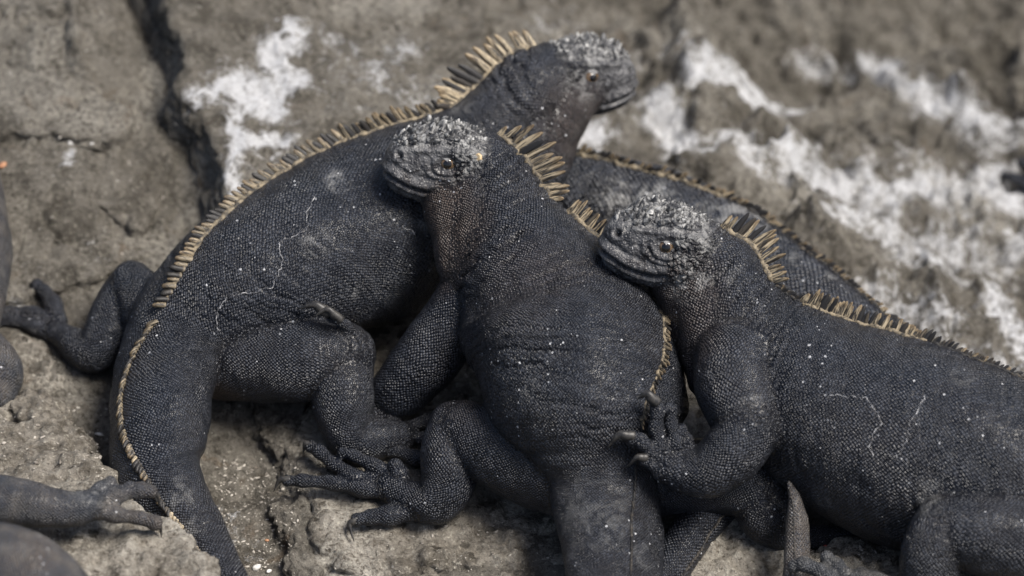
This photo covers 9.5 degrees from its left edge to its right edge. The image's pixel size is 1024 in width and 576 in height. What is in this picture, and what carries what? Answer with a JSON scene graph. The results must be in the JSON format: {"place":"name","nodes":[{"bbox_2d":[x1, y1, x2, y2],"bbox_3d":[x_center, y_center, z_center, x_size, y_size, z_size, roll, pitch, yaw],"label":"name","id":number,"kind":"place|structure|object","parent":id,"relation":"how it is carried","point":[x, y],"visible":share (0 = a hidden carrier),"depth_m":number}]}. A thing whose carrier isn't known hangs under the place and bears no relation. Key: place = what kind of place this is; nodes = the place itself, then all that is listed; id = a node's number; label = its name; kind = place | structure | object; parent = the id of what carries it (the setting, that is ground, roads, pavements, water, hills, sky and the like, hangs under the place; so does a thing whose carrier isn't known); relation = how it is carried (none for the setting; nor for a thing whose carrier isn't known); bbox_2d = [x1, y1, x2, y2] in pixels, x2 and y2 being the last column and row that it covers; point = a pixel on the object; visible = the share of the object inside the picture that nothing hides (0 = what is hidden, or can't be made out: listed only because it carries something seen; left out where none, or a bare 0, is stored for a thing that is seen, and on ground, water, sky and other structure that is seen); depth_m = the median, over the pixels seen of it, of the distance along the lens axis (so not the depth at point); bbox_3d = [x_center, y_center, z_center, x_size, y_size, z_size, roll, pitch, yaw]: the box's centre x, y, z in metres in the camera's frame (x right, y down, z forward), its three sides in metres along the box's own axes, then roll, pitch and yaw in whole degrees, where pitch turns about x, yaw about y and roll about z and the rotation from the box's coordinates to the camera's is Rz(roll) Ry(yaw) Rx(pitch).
{"place":"outdoors","nodes":[
{"label":"outdoors","id":0,"kind":"place"},
{"bbox_2d":[0,0,1023,575],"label":"lava ground","id":1,"kind":"structure","parent":0,"point":[872,148],"depth_m":4.13},
{"bbox_2d":[0,162,6,167],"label":"shell fragment","id":2,"kind":"object","parent":1,"relation":"on","point":[3,164],"visible":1,"depth_m":4.00},
{"bbox_2d":[0,176,23,406],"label":"marine iguana","id":3,"kind":"object","parent":1,"relation":"on","point":[11,374],"visible":1,"depth_m":3.90},
{"bbox_2d":[10,388,72,426],"bbox_3d":[-0.298,0.079,3.893,0.047,0.028,0.049,0,45,0],"label":"rock","id":4,"kind":"object","parent":1,"relation":"on","point":[40,402],"visible":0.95,"depth_m":3.88},
{"bbox_2d":[10,334,80,394],"bbox_3d":[-0.298,0.051,3.937,0.059,0.027,0.051,0,45,0],"label":"rock","id":5,"kind":"object","parent":1,"relation":"on","point":[29,350],"visible":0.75,"depth_m":3.93},
{"bbox_2d":[0,0,135,153],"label":"rock","id":6,"kind":"object","parent":1,"relation":"on","point":[66,95],"visible":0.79,"depth_m":4.04},
{"bbox_2d":[5,215,140,304],"bbox_3d":[-0.299,-0.015,3.983,0.120,0.035,0.072,0,45,0],"label":"rock","id":7,"kind":"object","parent":1,"relation":"on","point":[43,254],"visible":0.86,"depth_m":3.98},
{"bbox_2d":[46,160,159,237],"bbox_3d":[-0.264,-0.058,4.016,0.075,0.047,0.045,18,48,17],"label":"rock","id":8,"kind":"object","parent":1,"relation":"on","point":[127,206],"visible":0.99,"depth_m":4.00},
{"bbox_2d":[0,390,220,575],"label":"rock","id":9,"kind":"object","parent":1,"relation":"on","point":[99,548],"visible":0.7,"depth_m":3.76},
{"bbox_2d":[0,474,162,575],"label":"marine iguana","id":10,"kind":"object","parent":9,"relation":"on","point":[25,504],"visible":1,"depth_m":3.72},
{"bbox_2d":[252,564,260,570],"bbox_3d":[-0.158,0.173,3.833,0.007,0.003,0.005,-33,50,-11],"label":"shell fragment","id":11,"kind":"object","parent":1,"relation":"on","point":[256,567],"visible":1,"depth_m":3.83},
{"bbox_2d":[247,401,305,468],"bbox_3d":[-0.149,0.092,3.915,0.045,0.030,0.066,0,45,0],"label":"rock","id":12,"kind":"object","parent":1,"relation":"on","point":[277,425],"visible":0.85,"depth_m":3.91},
{"bbox_2d":[266,494,323,575],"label":"rock","id":13,"kind":"object","parent":1,"relation":"on","point":[302,553],"visible":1,"depth_m":3.84},
{"bbox_2d":[149,0,488,220],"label":"rock","id":14,"kind":"object","parent":1,"relation":"on","point":[242,103],"visible":0.57,"depth_m":4.05},
{"bbox_2d":[0,30,638,575],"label":"marine iguana","id":15,"kind":"object","parent":1,"relation":"on","point":[296,276],"visible":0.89,"depth_m":3.87},
{"bbox_2d":[277,361,563,575],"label":"rock","id":16,"kind":"object","parent":1,"relation":"on","point":[487,505],"visible":0.38,"depth_m":3.84},
{"bbox_2d":[338,561,527,575],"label":"rock","id":17,"kind":"object","parent":1,"relation":"on","point":[514,566],"visible":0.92,"depth_m":3.82},
{"bbox_2d":[1,102,895,573],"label":"grit","id":18,"kind":"object","parent":1,"relation":"on","point":[283,488],"visible":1,"depth_m":3.85},
{"bbox_2d":[273,114,857,575],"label":"marine iguana","id":19,"kind":"object","parent":1,"relation":"on","point":[543,322],"visible":0.93,"depth_m":3.81},
{"bbox_2d":[664,518,783,575],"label":"rock","id":20,"kind":"object","parent":1,"relation":"on","point":[733,549],"visible":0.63,"depth_m":3.81},
{"bbox_2d":[663,512,734,575],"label":"iguana tail","id":21,"kind":"object","parent":20,"relation":"on","point":[690,537],"visible":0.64,"depth_m":3.80},
{"bbox_2d":[559,143,918,334],"bbox_3d":[0.161,-0.007,3.979,0.389,0.082,0.089,24,50,22],"label":"marine iguana","id":22,"kind":"object","parent":1,"relation":"on","point":[606,185],"visible":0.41,"depth_m":3.99},
{"bbox_2d":[598,193,1023,575],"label":"marine iguana","id":23,"kind":"object","parent":1,"relation":"on","point":[909,447],"visible":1,"depth_m":3.76},
{"bbox_2d":[810,535,974,575],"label":"rock","id":24,"kind":"object","parent":1,"relation":"on","point":[879,558],"visible":0.29,"depth_m":3.80},
{"bbox_2d":[782,481,810,575],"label":"iguana tail","id":25,"kind":"object","parent":24,"relation":"on","point":[797,539],"visible":0.99,"depth_m":3.77},
{"bbox_2d":[787,550,888,575],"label":"marine iguana","id":26,"kind":"object","parent":24,"relation":"on","point":[830,563],"visible":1,"depth_m":3.74},
{"bbox_2d":[1000,157,1023,190],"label":"marine iguana","id":27,"kind":"object","parent":1,"relation":"on","point":[1016,179],"visible":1,"depth_m":4.19}
]}

